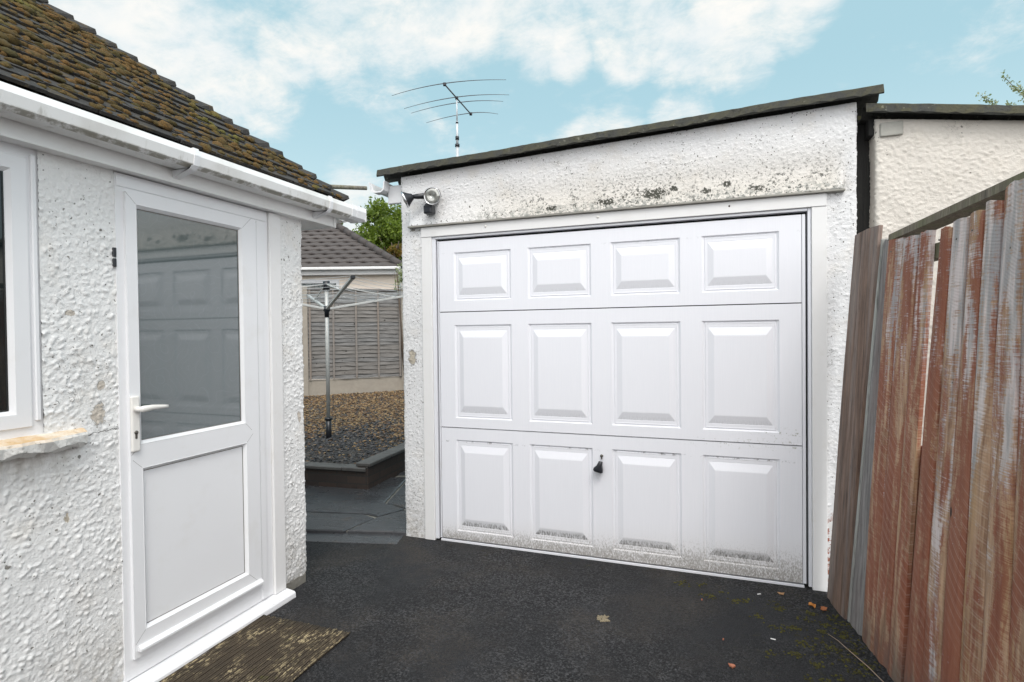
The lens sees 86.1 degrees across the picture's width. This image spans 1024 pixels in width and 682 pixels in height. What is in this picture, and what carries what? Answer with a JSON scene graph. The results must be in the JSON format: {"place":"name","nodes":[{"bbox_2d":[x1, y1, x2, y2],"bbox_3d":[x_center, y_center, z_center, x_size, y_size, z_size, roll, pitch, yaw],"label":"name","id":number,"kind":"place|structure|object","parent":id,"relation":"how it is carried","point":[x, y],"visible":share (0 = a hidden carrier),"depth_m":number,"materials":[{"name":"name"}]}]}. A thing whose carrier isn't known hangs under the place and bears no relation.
{"place":"outdoors","nodes":[
{"label":"outdoors","id":0,"kind":"place"},
{"bbox_2d":[303,390,404,463],"bbox_3d":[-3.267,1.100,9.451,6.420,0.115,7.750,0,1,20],"label":"gravel ground","id":1,"kind":"structure","parent":0,"point":[331,461],"depth_m":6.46,"materials":[{"name":"grey gravel"}]},
{"bbox_2d":[302,275,402,440],"bbox_3d":[-2.147,0.244,6.386,1.928,1.880,1.928,0,1,16],"label":"rotary dryer","id":2,"kind":"object","parent":1,"relation":"on","point":[327,307],"visible":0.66,"depth_m":6.37,"materials":[{"name":"metal"}]},
{"bbox_2d":[302,286,403,395],"bbox_3d":[-3.811,0.105,10.371,8.200,2.280,0.116,-1,1,-23],"label":"back fence","id":3,"kind":"object","parent":1,"relation":"on","point":[364,343],"visible":0.26,"depth_m":10.65,"materials":[{"name":"wood"}]},
{"bbox_2d":[393,262,403,370],"bbox_3d":[-2.099,-0.271,11.033,0.485,2.778,0.640,0,1,20],"label":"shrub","id":4,"kind":"object","parent":1,"relation":"on","point":[398,280],"visible":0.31,"depth_m":10.90,"materials":[{"name":"green plant"}]},
{"bbox_2d":[305,471,405,543],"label":"path","id":5,"kind":"structure","parent":0,"point":[376,514],"depth_m":4.38,"materials":[{"name":"stone"}]},
{"bbox_2d":[305,442,404,488],"bbox_3d":[-2.036,1.218,8.403,3.663,0.271,6.489,0,1,20],"label":"raised bed","id":6,"kind":"object","parent":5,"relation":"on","point":[372,471],"visible":0.16,"depth_m":5.17,"materials":[{"name":"brick"}]},
{"bbox_2d":[48,0,1023,233],"label":"sky","id":7,"kind":"structure","parent":0,"point":[316,81],"materials":[{"name":"blue"}]},
{"bbox_2d":[269,536,893,681],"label":"driveway","id":8,"kind":"structure","parent":0,"point":[410,609],"depth_m":2.76,"materials":[{"name":"black asphalt"}]},
{"bbox_2d":[0,0,365,681],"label":"white bungalow","id":9,"kind":"object","parent":8,"relation":"on","point":[153,226],"visible":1,"depth_m":2.29,"materials":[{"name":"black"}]},
{"bbox_2d":[0,141,43,439],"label":"window","id":10,"kind":"structure","parent":9,"relation":"in","point":[21,385],"depth_m":1.90,"materials":[{"name":"white plastic"}]},
{"bbox_2d":[123,191,263,659],"bbox_3d":[-1.441,0.336,2.554,0.104,1.934,0.680,0,1,20],"label":"door","id":11,"kind":"structure","parent":9,"relation":"in","point":[190,272],"depth_m":2.51,"materials":[{"name":"white plastic"}]},
{"bbox_2d":[330,184,366,189],"bbox_3d":[-2.187,-0.173,6.033,1.232,3.125,0.096,-1,1,3],"label":"pipe","id":12,"kind":"object","parent":9,"relation":"attached to","point":[348,187],"visible":0.18,"depth_m":5.98,"materials":[{"name":"grey metal"}]},
{"bbox_2d":[159,614,349,681],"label":"doormat","id":13,"kind":"object","parent":8,"relation":"on","point":[265,648],"visible":1,"depth_m":2.48,"materials":[{"name":"brown fabric"}]},
{"bbox_2d":[301,223,402,379],"bbox_3d":[-7.971,-0.896,15.417,11.258,4.430,7.140,-1,1,0],"label":"cream bungalow","id":14,"kind":"object","parent":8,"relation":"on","point":[339,251],"visible":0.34,"depth_m":12.14,"materials":[{"name":"brown tile"},{"name":"cream render"},{"name":"white plastic"}]},
{"bbox_2d":[301,279,338,287],"bbox_3d":[-4.410,-0.814,12.129,1.200,1.080,0.030,-1,1,0],"label":"window","id":15,"kind":"structure","parent":14,"relation":"in","point":[335,281],"depth_m":12.11,"materials":[{"name":"white plastic"}]},
{"bbox_2d":[352,195,401,260],"bbox_3d":[-4.602,-2.090,21.140,4.033,6.787,3.861,-1,1,-31],"label":"broadleaf tree","id":16,"kind":"object","parent":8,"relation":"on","point":[386,227],"visible":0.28,"depth_m":20.02,"materials":[{"name":"green plant"}]},
{"bbox_2d":[387,241,401,258],"bbox_3d":[-3.949,-1.065,19.060,0.743,4.784,0.860,-1,1,-23],"label":"autumn tree","id":17,"kind":"object","parent":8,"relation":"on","point":[395,250],"visible":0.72,"depth_m":18.82,"materials":[{"name":"brown plant"}]},
{"bbox_2d":[597,615,609,621],"bbox_3d":[0.462,1.403,2.777,0.066,0.005,0.066,-1,1,3],"label":"leaf","id":18,"kind":"object","parent":8,"relation":"on","point":[601,618],"visible":1,"depth_m":2.77,"materials":[{"name":"beige plant"}]},
{"bbox_2d":[673,580,880,681],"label":"moss tufts","id":19,"kind":"object","parent":8,"relation":"on","point":[841,636],"visible":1,"depth_m":2.55,"materials":[{"name":"plant"}]},
{"bbox_2d":[830,635,883,681],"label":"dry twig","id":20,"kind":"object","parent":8,"relation":"on","point":[862,661],"visible":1,"depth_m":2.36,"materials":[{"name":"beige wood"}]},
{"bbox_2d":[827,172,1023,681],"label":"leaning fence","id":21,"kind":"object","parent":8,"relation":"on","point":[926,575],"visible":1,"depth_m":2.04,"materials":[{"name":"brown wood"}]},
{"bbox_2d":[368,84,883,591],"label":"garage","id":22,"kind":"structure","parent":0,"point":[624,346],"depth_m":3.37,"materials":[{"name":"paint"}]},
{"bbox_2d":[401,187,440,214],"bbox_3d":[-0.617,-0.970,3.776,0.304,0.192,0.153,0,1,10],"label":"security light","id":23,"kind":"object","parent":22,"relation":"attached to","point":[431,196],"visible":1,"depth_m":3.73,"materials":[{"name":"silver plastic"}]},
{"bbox_2d":[392,79,504,156],"bbox_3d":[-1.212,-2.243,13.080,2.764,7.040,1.792,0,1,14],"label":"radio antenna","id":24,"kind":"object","parent":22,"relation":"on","point":[457,145],"visible":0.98,"depth_m":12.91,"materials":[{"name":"metal"},{"name":"black plastic"}]},
{"bbox_2d":[439,214,805,583],"bbox_3d":[0.569,0.336,3.445,2.277,2.072,0.084,0,1,20],"label":"door","id":25,"kind":"structure","parent":22,"relation":"in","point":[733,374],"depth_m":3.39,"materials":[{"name":"white plastic"}]},
{"bbox_2d":[856,103,1023,445],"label":"neighbour garage","id":26,"kind":"structure","parent":0,"point":[917,162],"depth_m":2.87,"materials":[{"name":"white paint"}]},
{"bbox_2d":[975,70,1023,104],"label":"tree","id":27,"kind":"object","parent":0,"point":[1015,88],"visible":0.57,"depth_m":6.02,"materials":[{"name":"green plant"}]}
]}

